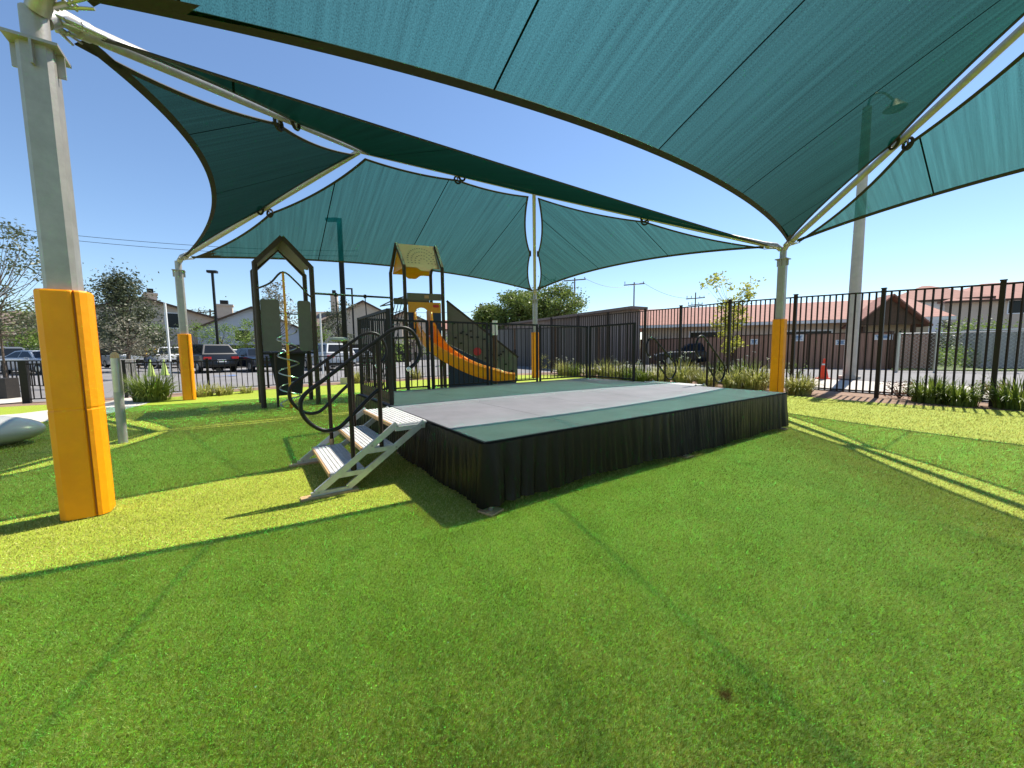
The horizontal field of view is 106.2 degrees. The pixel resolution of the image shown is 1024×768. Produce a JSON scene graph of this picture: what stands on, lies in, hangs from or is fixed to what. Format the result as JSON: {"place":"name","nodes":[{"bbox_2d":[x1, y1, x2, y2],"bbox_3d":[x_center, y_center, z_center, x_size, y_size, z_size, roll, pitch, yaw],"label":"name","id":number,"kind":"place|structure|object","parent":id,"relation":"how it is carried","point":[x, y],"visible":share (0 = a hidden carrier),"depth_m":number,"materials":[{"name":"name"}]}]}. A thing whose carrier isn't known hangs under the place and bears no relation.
{"place":"outdoors","nodes":[
{"label":"outdoors","id":0,"kind":"place"},
{"bbox_2d":[0,398,33,403],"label":"patio","id":1,"kind":"structure","parent":0,"point":[10,400],"depth_m":12.44,"materials":[{"name":"concrete"}]},
{"bbox_2d":[0,378,20,398],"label":"garden wall","id":2,"kind":"structure","parent":1,"relation":"on","point":[9,388],"depth_m":13.03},
{"bbox_2d":[0,397,148,421],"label":"footpath","id":3,"kind":"structure","parent":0,"point":[40,416],"depth_m":9.82,"materials":[{"name":"concrete"}]},
{"bbox_2d":[108,371,180,401],"bbox_3d":[-11.332,0.034,12.018,2.213,1.006,2.195,-1,5,0],"label":"strappy plant","id":4,"kind":"object","parent":3,"relation":"on","point":[152,389],"visible":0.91,"depth_m":11.78,"materials":[{"name":"green plant"}]},
{"bbox_2d":[0,372,1020,410],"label":"planting bed","id":5,"kind":"object","parent":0,"point":[862,397],"visible":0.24,"depth_m":11.40,"materials":[{"name":"soil"}]},
{"bbox_2d":[16,361,45,402],"bbox_3d":[-14.702,-0.070,12.152,1.134,1.344,0.216,-3,6,-29],"label":"fence","id":6,"kind":"object","parent":5,"relation":"on","point":[24,380],"visible":0.41,"depth_m":11.90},
{"bbox_2d":[121,349,515,397],"bbox_3d":[-6.731,-0.818,18.461,16.834,1.544,1.301,-5,6,-38],"label":"fence","id":7,"kind":"object","parent":5,"relation":"on","point":[124,363],"visible":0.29,"depth_m":14.90,"materials":[{"name":"metal"}]},
{"bbox_2d":[339,263,348,384],"bbox_3d":[-7.708,-3.635,17.202,0.857,7.300,0.550,-2,5,-14],"label":"street lamp","id":8,"kind":"object","parent":5,"relation":"on","point":[343,380],"visible":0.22,"depth_m":17.21,"materials":[{"name":"metal"}]},
{"bbox_2d":[593,359,617,378],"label":"strappy plant","id":9,"kind":"object","parent":5,"relation":"on","point":[599,370],"visible":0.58,"depth_m":19.24,"materials":[{"name":"green plant"}]},
{"bbox_2d":[599,359,629,379],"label":"strappy plant","id":10,"kind":"object","parent":5,"relation":"on","point":[617,374],"visible":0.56,"depth_m":18.18,"materials":[{"name":"green plant"}]},
{"bbox_2d":[630,361,654,381],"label":"strappy plant","id":11,"kind":"object","parent":5,"relation":"on","point":[639,376],"visible":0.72,"depth_m":16.76,"materials":[{"name":"green plant"}]},
{"bbox_2d":[642,360,672,381],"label":"strappy plant","id":12,"kind":"object","parent":5,"relation":"on","point":[661,377],"visible":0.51,"depth_m":16.23,"materials":[{"name":"green plant"}]},
{"bbox_2d":[662,351,701,383],"bbox_3d":[6.932,-0.660,15.577,2.116,1.359,2.220,3,6,35],"label":"strappy plant","id":13,"kind":"object","parent":5,"relation":"on","point":[682,375],"visible":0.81,"depth_m":15.39,"materials":[{"name":"green plant"}]},
{"bbox_2d":[692,367,723,386],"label":"strappy plant","id":14,"kind":"object","parent":5,"relation":"on","point":[700,378],"visible":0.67,"depth_m":14.81,"materials":[{"name":"green plant"}]},
{"bbox_2d":[715,364,754,388],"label":"strappy plant","id":15,"kind":"object","parent":5,"relation":"on","point":[735,383],"visible":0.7,"depth_m":13.69,"materials":[{"name":"green plant"}]},
{"bbox_2d":[721,351,761,376],"bbox_3d":[9.301,-0.651,15.375,2.147,1.310,2.053,3,7,39],"label":"strappy plant","id":16,"kind":"object","parent":5,"relation":"on","point":[743,365],"visible":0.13,"depth_m":15.32,"materials":[{"name":"green plant"}]},
{"bbox_2d":[727,357,787,390],"bbox_3d":[8.482,-0.364,13.380,2.028,1.124,1.931,1,5,21],"label":"strappy plant","id":17,"kind":"object","parent":5,"relation":"on","point":[755,384],"visible":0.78,"depth_m":13.21,"materials":[{"name":"green plant"}]},
{"bbox_2d":[550,279,1023,406],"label":"metal fence","id":18,"kind":"object","parent":5,"relation":"on","point":[1003,283],"visible":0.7,"depth_m":11.59,"materials":[{"name":"brown metal"}]},
{"bbox_2d":[784,372,825,395],"bbox_3d":[8.821,-0.036,11.864,1.545,0.732,1.618,-1,5,0],"label":"strappy plant","id":19,"kind":"object","parent":5,"relation":"on","point":[803,386],"visible":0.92,"depth_m":11.68,"materials":[{"name":"green plant"}]},
{"bbox_2d":[879,379,912,398],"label":"shrub","id":20,"kind":"object","parent":5,"relation":"on","point":[896,392],"visible":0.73,"depth_m":10.79,"materials":[{"name":"white plant"}]},
{"bbox_2d":[897,374,976,403],"bbox_3d":[10.849,0.120,9.903,1.688,0.723,1.584,-1,5,0],"label":"strappy plant","id":21,"kind":"object","parent":5,"relation":"on","point":[924,395],"visible":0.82,"depth_m":9.81,"materials":[{"name":"green plant"}]},
{"bbox_2d":[932,380,993,406],"bbox_3d":[10.938,0.187,9.403,1.377,0.676,1.301,-1,5,0],"label":"strappy plant","id":22,"kind":"object","parent":5,"relation":"on","point":[961,398],"visible":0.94,"depth_m":9.24,"materials":[{"name":"green plant"}]},
{"bbox_2d":[970,374,1023,410],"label":"strappy plant","id":23,"kind":"object","parent":5,"relation":"on","point":[1008,398],"visible":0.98,"depth_m":8.83,"materials":[{"name":"green plant"}]},
{"bbox_2d":[0,375,1023,767],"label":"turf","id":24,"kind":"structure","parent":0,"point":[174,403],"depth_m":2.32,"materials":[{"name":"plastic"}]},
{"bbox_2d":[0,416,45,445],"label":"play boulder","id":25,"kind":"object","parent":24,"relation":"on","point":[15,429],"visible":1,"depth_m":6.20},
{"bbox_2d":[0,2,115,520],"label":"shade post","id":26,"kind":"object","parent":24,"relation":"on","point":[65,311],"visible":1,"depth_m":3.30,"materials":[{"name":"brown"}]},
{"bbox_2d":[49,10,781,294],"bbox_3d":[-1.206,-4.990,11.423,14.704,2.403,10.845,-4,6,-34],"label":"canopy frame","id":27,"kind":"object","parent":26,"relation":"on","point":[55,24],"visible":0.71,"depth_m":6.08,"materials":[{"name":"metal"}]},
{"bbox_2d":[55,28,354,259],"bbox_3d":[-5.567,-4.538,8.570,3.911,1.994,10.761,-4,6,-36],"label":"shade sail","id":28,"kind":"object","parent":27,"relation":"attached to","point":[251,165],"visible":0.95,"depth_m":7.15,"materials":[{"name":"fabric"}]},
{"bbox_2d":[183,158,533,292],"bbox_3d":[-3.050,-5.116,13.450,13.910,2.228,5.407,-4,6,-34],"label":"shade sail","id":29,"kind":"object","parent":27,"relation":"attached to","point":[367,211],"visible":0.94,"depth_m":12.28,"materials":[{"name":"fabric"}]},
{"bbox_2d":[54,13,778,247],"bbox_3d":[0.494,-4.782,9.249,14.361,2.227,5.239,-4,6,-34],"label":"shade sail","id":30,"kind":"object","parent":27,"relation":"attached to","point":[371,138],"visible":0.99,"depth_m":7.07,"materials":[{"name":"fabric"}]},
{"bbox_2d":[536,198,774,292],"bbox_3d":[2.781,-5.196,13.966,4.476,2.168,10.850,-5,6,-38],"label":"shade sail","id":31,"kind":"object","parent":27,"relation":"attached to","point":[574,242],"visible":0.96,"depth_m":13.48,"materials":[{"name":"fabric"}]},
{"bbox_2d":[23,0,1023,249],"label":"canopy frame","id":32,"kind":"object","parent":26,"relation":"on","point":[43,8],"visible":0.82,"depth_m":6.67,"materials":[{"name":"metal"}]},
{"bbox_2d":[53,0,1023,246],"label":"shade sail","id":33,"kind":"object","parent":32,"relation":"attached to","point":[788,119],"visible":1,"depth_m":4.89,"materials":[{"name":"fabric"}]},
{"bbox_2d":[789,52,1023,246],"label":"shade sail","id":34,"kind":"object","parent":32,"relation":"attached to","point":[976,137],"visible":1,"depth_m":7.35,"materials":[{"name":"fabric"}]},
{"bbox_2d":[110,352,127,443],"bbox_3d":[-6.448,0.229,6.309,0.117,1.500,0.120,-1,5,0],"label":"steel post","id":35,"kind":"object","parent":24,"relation":"on","point":[120,412],"visible":0.98,"depth_m":6.28,"materials":[{"name":"grey metal"}]},
{"bbox_2d":[171,261,196,399],"bbox_3d":[-10.269,-1.643,12.042,0.323,4.300,0.323,-4,6,-34],"label":"shade post","id":36,"kind":"object","parent":24,"relation":"on","point":[186,363],"visible":0.99,"depth_m":11.96,"materials":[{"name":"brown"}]},
{"bbox_2d":[195,381,216,396],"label":"strappy plant","id":37,"kind":"object","parent":24,"relation":"on","point":[204,392],"visible":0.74,"depth_m":13.04,"materials":[{"name":"green plant"}]},
{"bbox_2d":[213,382,236,395],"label":"strappy plant","id":38,"kind":"object","parent":24,"relation":"on","point":[222,391],"visible":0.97,"depth_m":13.41,"materials":[{"name":"green plant"}]},
{"bbox_2d":[300,486,358,501],"bbox_3d":[-1.869,1.130,3.961,0.540,0.020,0.110,-4,6,-34],"label":"plank","id":39,"kind":"object","parent":24,"relation":"on","point":[309,497],"visible":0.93,"depth_m":3.90,"materials":[{"name":"brown wood"}]},
{"bbox_2d":[287,326,426,496],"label":"stage steps","id":40,"kind":"structure","parent":24,"relation":"on","point":[338,461],"depth_m":4.32,"materials":[{"name":"metal"}]},
{"bbox_2d":[250,235,518,408],"bbox_3d":[-3.515,-2.082,12.004,8.029,5.032,3.644,-2,5,-13],"label":"play structure","id":41,"kind":"object","parent":24,"relation":"on","point":[411,262],"visible":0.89,"depth_m":11.46,"materials":[{"name":"black"}]},
{"bbox_2d":[531,294,538,377],"bbox_3d":[1.193,-2.463,19.861,0.323,4.300,0.323,-4,6,-34],"label":"shade post","id":42,"kind":"object","parent":24,"relation":"on","point":[534,308],"visible":0.72,"depth_m":19.73,"materials":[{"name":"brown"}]},
{"bbox_2d":[355,378,788,516],"bbox_3d":[0.959,0.491,7.209,6.465,0.650,5.145,-4,6,-34],"label":"stage","id":43,"kind":"object","parent":24,"relation":"on","point":[487,449],"visible":0.88,"depth_m":4.76,"materials":[{"name":"fabric"}]},
{"bbox_2d":[357,308,393,404],"bbox_3d":[-2.363,-0.468,6.573,0.076,1.449,1.956,-4,6,-34],"label":"guard rail","id":44,"kind":"object","parent":43,"relation":"on","point":[387,395],"visible":0.85,"depth_m":6.48,"materials":[{"name":"metal"}]},
{"bbox_2d":[357,318,429,389],"bbox_3d":[-2.346,-0.575,7.774,1.436,1.449,0.076,-4,6,-34],"label":"guard rail","id":45,"kind":"object","parent":43,"relation":"on","point":[427,349],"visible":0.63,"depth_m":7.94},
{"bbox_2d":[430,321,488,388],"bbox_3d":[-1.137,-0.661,8.588,1.436,1.449,0.076,-4,6,-34],"label":"guard rail","id":46,"kind":"object","parent":43,"relation":"on","point":[432,354],"visible":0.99,"depth_m":8.53,"materials":[{"name":"metal"}]},
{"bbox_2d":[489,323,537,384],"bbox_3d":[0.072,-0.746,9.402,1.436,1.449,0.076,-4,6,-34],"label":"guard rail","id":47,"kind":"object","parent":43,"relation":"on","point":[491,366],"visible":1,"depth_m":9.31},
{"bbox_2d":[539,324,587,380],"bbox_3d":[1.406,-0.840,10.300,1.736,1.449,0.076,-4,6,-34],"label":"guard rail","id":48,"kind":"object","parent":43,"relation":"on","point":[564,326],"visible":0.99,"depth_m":10.25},
{"bbox_2d":[589,322,635,380],"bbox_3d":[2.594,-0.837,10.113,0.076,1.449,1.576,-4,6,-34],"label":"guard rail","id":49,"kind":"object","parent":43,"relation":"on","point":[634,349],"visible":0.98,"depth_m":9.99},
{"bbox_2d":[644,335,725,386],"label":"stage steps","id":50,"kind":"structure","parent":24,"relation":"on","point":[698,356],"depth_m":8.89,"materials":[{"name":"metal"}]},
{"bbox_2d":[769,250,790,391],"bbox_3d":[7.931,-1.786,11.395,0.323,4.300,0.323,-4,6,-34],"label":"shade post","id":51,"kind":"object","parent":24,"relation":"on","point":[778,349],"visible":0.89,"depth_m":11.31,"materials":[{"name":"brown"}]},
{"bbox_2d":[0,359,1023,402],"bbox_3d":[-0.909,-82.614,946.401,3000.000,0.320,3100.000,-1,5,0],"label":"parking lot","id":52,"kind":"structure","parent":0,"point":[107,378],"depth_m":17.77,"materials":[{"name":"asphalt"}]},
{"bbox_2d":[0,347,34,371],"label":"parked car","id":53,"kind":"object","parent":52,"relation":"on","point":[8,350],"visible":0.05,"depth_m":25.56,"materials":[{"name":"grey paint"}]},
{"bbox_2d":[0,296,37,346],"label":"background tree","id":54,"kind":"object","parent":52,"relation":"on","point":[27,313],"visible":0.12,"depth_m":33.23,"materials":[{"name":"green plant"}]},
{"bbox_2d":[0,311,37,347],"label":"house","id":55,"kind":"structure","parent":52,"relation":"on","point":[16,330],"depth_m":36.97,"materials":[{"name":"beige paint"}]},
{"bbox_2d":[0,350,40,373],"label":"parked car","id":56,"kind":"object","parent":52,"relation":"on","point":[26,355],"visible":0.22,"depth_m":23.23,"materials":[{"name":"blue paint"}]},
{"bbox_2d":[3,323,38,370],"bbox_3d":[-38.311,-2.908,29.978,3.186,3.723,4.179,-1,5,0],"label":"tree","id":57,"kind":"object","parent":52,"relation":"on","point":[16,337],"visible":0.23,"depth_m":29.64,"materials":[{"name":"green plant"}]},
{"bbox_2d":[0,360,43,385],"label":"fence","id":58,"kind":"object","parent":52,"relation":"on","point":[14,361],"visible":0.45,"depth_m":14.66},
{"bbox_2d":[16,327,39,349],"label":"tree","id":59,"kind":"object","parent":52,"relation":"on","point":[35,342],"visible":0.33,"depth_m":30.00,"materials":[{"name":"green plant"}]},
{"bbox_2d":[0,217,106,377],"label":"sparse tree","id":60,"kind":"object","parent":52,"relation":"on","point":[12,266],"visible":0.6,"depth_m":13.40,"materials":[{"name":"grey plant"}]},
{"bbox_2d":[4,306,110,346],"bbox_3d":[-38.411,-4.151,32.635,6.650,5.731,6.989,-3,6,-23],"label":"background tree","id":61,"kind":"object","parent":52,"relation":"on","point":[29,324],"visible":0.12,"depth_m":31.08,"materials":[{"name":"green plant"}]},
{"bbox_2d":[101,349,155,367],"bbox_3d":[-32.769,-2.340,32.890,5.630,1.845,2.180,2,6,27],"label":"parked car","id":62,"kind":"object","parent":52,"relation":"on","point":[105,362],"visible":0.25,"depth_m":32.09,"materials":[{"name":"grey paint"}]},
{"bbox_2d":[120,357,137,393],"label":"gate","id":63,"kind":"structure","parent":52,"relation":"on","point":[133,365],"depth_m":13.50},
{"bbox_2d":[84,258,178,371],"bbox_3d":[-25.963,-4.531,25.804,6.307,7.444,6.572,-3,5,-20],"label":"olive tree","id":64,"kind":"object","parent":52,"relation":"on","point":[117,290],"visible":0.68,"depth_m":25.27,"materials":[{"name":"green plant"}]},
{"bbox_2d":[97,315,166,374],"bbox_3d":[-17.968,-1.690,17.948,2.770,2.979,2.560,-1,5,0],"label":"pale tree","id":65,"kind":"object","parent":52,"relation":"on","point":[132,349],"visible":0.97,"depth_m":17.89,"materials":[{"name":"grey plant"}]},
{"bbox_2d":[96,288,217,345],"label":"house","id":66,"kind":"structure","parent":52,"relation":"on","point":[172,314],"depth_m":43.77,"materials":[{"name":"beige paint"}]},
{"bbox_2d":[164,312,178,328],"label":"window","id":67,"kind":"structure","parent":66,"relation":"in","point":[172,317],"depth_m":43.70,"materials":[{"name":"black glass"}]},
{"bbox_2d":[150,347,178,367],"bbox_3d":[-28.500,-2.234,31.904,4.795,1.715,2.180,4,7,39],"label":"parked car","id":68,"kind":"object","parent":52,"relation":"on","point":[160,358],"visible":0.28,"depth_m":30.51,"materials":[{"name":"grey paint"}]},
{"bbox_2d":[163,302,171,376],"bbox_3d":[-16.865,-2.156,18.867,0.090,3.620,0.090,-2,5,-11],"label":"thin pole","id":69,"kind":"object","parent":52,"relation":"on","point":[167,331],"visible":0.96,"depth_m":18.84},
{"bbox_2d":[168,319,226,345],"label":"tree","id":70,"kind":"object","parent":52,"relation":"on","point":[196,329],"visible":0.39,"depth_m":34.92,"materials":[{"name":"green plant"}]},
{"bbox_2d":[176,344,238,372],"bbox_3d":[-19.378,-1.670,24.425,4.795,1.715,2.180,3,6,34],"label":"parked car","id":71,"kind":"object","parent":52,"relation":"on","point":[201,352],"visible":0.66,"depth_m":23.11,"materials":[{"name":"black paint"}]},
{"bbox_2d":[206,270,223,370],"bbox_3d":[-19.019,-4.032,24.722,0.550,6.370,0.350,-2,5,-17],"label":"street lamp","id":72,"kind":"object","parent":52,"relation":"on","point":[212,272],"visible":0.85,"depth_m":24.61,"materials":[{"name":"metal"}]},
{"bbox_2d":[197,322,243,348],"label":"tree","id":73,"kind":"object","parent":52,"relation":"on","point":[226,328],"visible":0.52,"depth_m":36.71,"materials":[{"name":"green plant"}]},
{"bbox_2d":[227,318,261,348],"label":"tree","id":74,"kind":"object","parent":52,"relation":"on","point":[245,340],"visible":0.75,"depth_m":33.51,"materials":[{"name":"green plant"}]},
{"bbox_2d":[191,300,298,344],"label":"house","id":75,"kind":"structure","parent":52,"relation":"on","point":[226,314],"depth_m":43.16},
{"bbox_2d":[235,348,270,371],"bbox_3d":[-16.641,-1.611,24.944,4.745,1.445,2.080,3,6,36],"label":"parked car","id":76,"kind":"object","parent":52,"relation":"on","point":[246,353],"visible":0.27,"depth_m":23.83,"materials":[{"name":"blue paint"}]},
{"bbox_2d":[99,343,409,365],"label":"lot wall","id":77,"kind":"structure","parent":52,"relation":"on","point":[299,350],"depth_m":40.19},
{"bbox_2d":[249,280,299,351],"bbox_3d":[-16.985,-4.244,27.607,3.690,6.337,3.378,-1,5,0],"label":"conifer","id":78,"kind":"object","parent":52,"relation":"on","point":[270,294],"visible":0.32,"depth_m":27.41,"materials":[{"name":"green plant"}]},
{"bbox_2d":[311,290,337,342],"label":"house","id":79,"kind":"structure","parent":52,"relation":"on","point":[332,299],"depth_m":48.52,"materials":[{"name":"beige paint"}]},
{"bbox_2d":[304,343,356,369],"bbox_3d":[-12.391,-1.880,25.918,4.795,1.715,2.180,4,7,44],"label":"parked car","id":80,"kind":"object","parent":52,"relation":"on","point":[329,349],"visible":0.33,"depth_m":24.29,"materials":[{"name":"grey paint"}]},
{"bbox_2d":[319,300,359,344],"bbox_3d":[-13.401,-4.114,29.907,3.076,5.592,3.103,-1,5,0],"label":"conifer","id":81,"kind":"object","parent":52,"relation":"on","point":[331,327],"visible":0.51,"depth_m":29.28,"materials":[{"name":"green plant"}]},
{"bbox_2d":[321,300,403,343],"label":"house","id":82,"kind":"structure","parent":52,"relation":"on","point":[360,311],"depth_m":46.91,"materials":[{"name":"beige paint"}]},
{"bbox_2d":[394,311,441,359],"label":"house","id":83,"kind":"structure","parent":52,"relation":"on","point":[423,327],"depth_m":51.43,"materials":[{"name":"beige paint"}]},
{"bbox_2d":[467,302,509,328],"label":"dense tree","id":84,"kind":"object","parent":52,"relation":"on","point":[477,316],"visible":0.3,"depth_m":48.09,"materials":[{"name":"green plant"}]},
{"bbox_2d":[479,285,541,328],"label":"dense tree","id":85,"kind":"object","parent":52,"relation":"on","point":[519,304],"visible":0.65,"depth_m":45.93,"materials":[{"name":"green plant"}]},
{"bbox_2d":[483,326,599,368],"bbox_3d":[1.677,-2.587,28.384,9.477,3.130,0.159,1,5,19],"label":"board fence","id":86,"kind":"object","parent":52,"relation":"on","point":[523,335],"visible":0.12,"depth_m":28.11,"materials":[{"name":"wood"}]},
{"bbox_2d":[529,276,589,319],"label":"dense tree","id":87,"kind":"object","parent":52,"relation":"on","point":[557,294],"visible":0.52,"depth_m":45.14,"materials":[{"name":"green plant"}]},
{"bbox_2d":[498,306,647,363],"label":"shed","id":88,"kind":"structure","parent":52,"relation":"on","point":[545,321],"depth_m":30.48,"materials":[{"name":"metal"}]},
{"bbox_2d":[640,336,731,366],"bbox_3d":[11.615,-2.107,26.830,0.169,2.230,8.718,-2,5,-17],"label":"board fence","id":89,"kind":"object","parent":52,"relation":"on","point":[710,342],"visible":0.27,"depth_m":25.54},
{"bbox_2d":[654,343,733,365],"bbox_3d":[11.932,-1.969,25.435,4.745,1.445,2.080,1,5,16],"label":"parked car","id":90,"kind":"object","parent":52,"relation":"on","point":[691,357],"visible":0.32,"depth_m":24.76,"materials":[{"name":"black paint"}]},
{"bbox_2d":[699,271,766,331],"bbox_3d":[9.990,-2.800,17.895,2.683,4.845,2.336,-3,6,-29],"label":"young tree","id":91,"kind":"object","parent":52,"relation":"on","point":[748,294],"visible":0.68,"depth_m":17.50,"materials":[{"name":"green plant"}]},
{"bbox_2d":[717,313,752,357],"bbox_3d":[10.533,-2.029,18.535,1.876,2.989,1.667,-4,6,-35],"label":"young tree","id":92,"kind":"object","parent":52,"relation":"on","point":[734,343],"visible":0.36,"depth_m":18.46,"materials":[{"name":"green plant"}]},
{"bbox_2d":[640,298,955,363],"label":"house","id":93,"kind":"structure","parent":52,"relation":"on","point":[936,313],"depth_m":27.66,"materials":[{"name":"beige paint"}]},
{"bbox_2d":[733,331,894,368],"bbox_3d":[16.094,-1.644,20.952,6.960,2.250,0.170,2,6,26],"label":"board fence","id":94,"kind":"object","parent":52,"relation":"on","point":[862,350],"visible":0.51,"depth_m":20.68,"materials":[{"name":"wood"}]},
{"bbox_2d":[838,165,868,378],"bbox_3d":[13.288,-5.328,14.198,1.679,10.287,0.680,-1,5,0],"label":"street lamp","id":95,"kind":"object","parent":52,"relation":"on","point":[856,273],"visible":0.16,"depth_m":14.24,"materials":[{"name":"metal"}]},
{"bbox_2d":[842,293,932,332],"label":"timber gable","id":96,"kind":"structure","parent":52,"relation":"on","point":[918,316],"depth_m":23.61,"materials":[{"name":"wood"}]},
{"bbox_2d":[900,286,995,334],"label":"house","id":97,"kind":"structure","parent":52,"relation":"on","point":[947,293],"depth_m":41.62,"materials":[{"name":"white paint"}]},
{"bbox_2d":[895,331,1023,371],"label":"chain link fence","id":98,"kind":"object","parent":52,"relation":"on","point":[899,337],"visible":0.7,"depth_m":16.87,"materials":[{"name":"metal"}]},
{"bbox_2d":[935,314,1022,334],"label":"tree","id":99,"kind":"object","parent":52,"relation":"on","point":[971,327],"visible":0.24,"depth_m":29.59,"materials":[{"name":"green plant"}]},
{"bbox_2d":[937,281,1023,334],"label":"house","id":100,"kind":"structure","parent":52,"relation":"on","point":[985,305],"depth_m":39.54,"materials":[{"name":"beige paint"}]},
{"bbox_2d":[1006,300,1023,313],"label":"window","id":101,"kind":"structure","parent":100,"relation":"in","point":[1017,303],"depth_m":38.46,"materials":[{"name":"black glass"}]},
{"bbox_2d":[0,0,1023,339],"label":"sky","id":102,"kind":"structure","parent":0,"point":[136,178],"materials":[{"name":"blue"}]},
{"bbox_2d":[552,368,1022,397],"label":"pavement","id":103,"kind":"structure","parent":0,"point":[859,385],"depth_m":13.19,"materials":[{"name":"concrete"}]},
{"bbox_2d":[891,363,1023,369],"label":"grass verge","id":104,"kind":"object","parent":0,"point":[950,368],"depth_m":18.36,"materials":[{"name":"green plant"}]},
{"bbox_2d":[892,332,935,369],"bbox_3d":[19.813,-1.453,19.015,0.184,2.130,1.421,-5,7,-43],"label":"gate leaf","id":105,"kind":"object","parent":104,"relation":"on","point":[915,355],"visible":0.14,"depth_m":18.90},
{"bbox_2d":[898,329,962,364],"bbox_3d":[25.608,-1.910,23.889,8.566,3.094,4.027,-5,7,-44],"label":"ivy","id":106,"kind":"object","parent":104,"relation":"on","point":[944,342],"visible":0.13,"depth_m":22.22,"materials":[{"name":"green plant"}]},
{"bbox_2d":[933,343,989,367],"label":"long grass","id":107,"kind":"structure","parent":104,"relation":"on","point":[940,357],"depth_m":19.42,"materials":[{"name":"green plant"}]},
{"bbox_2d":[961,328,1023,367],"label":"container","id":108,"kind":"object","parent":104,"relation":"on","point":[983,341],"visible":0.45,"depth_m":18.48,"materials":[{"name":"metal"}]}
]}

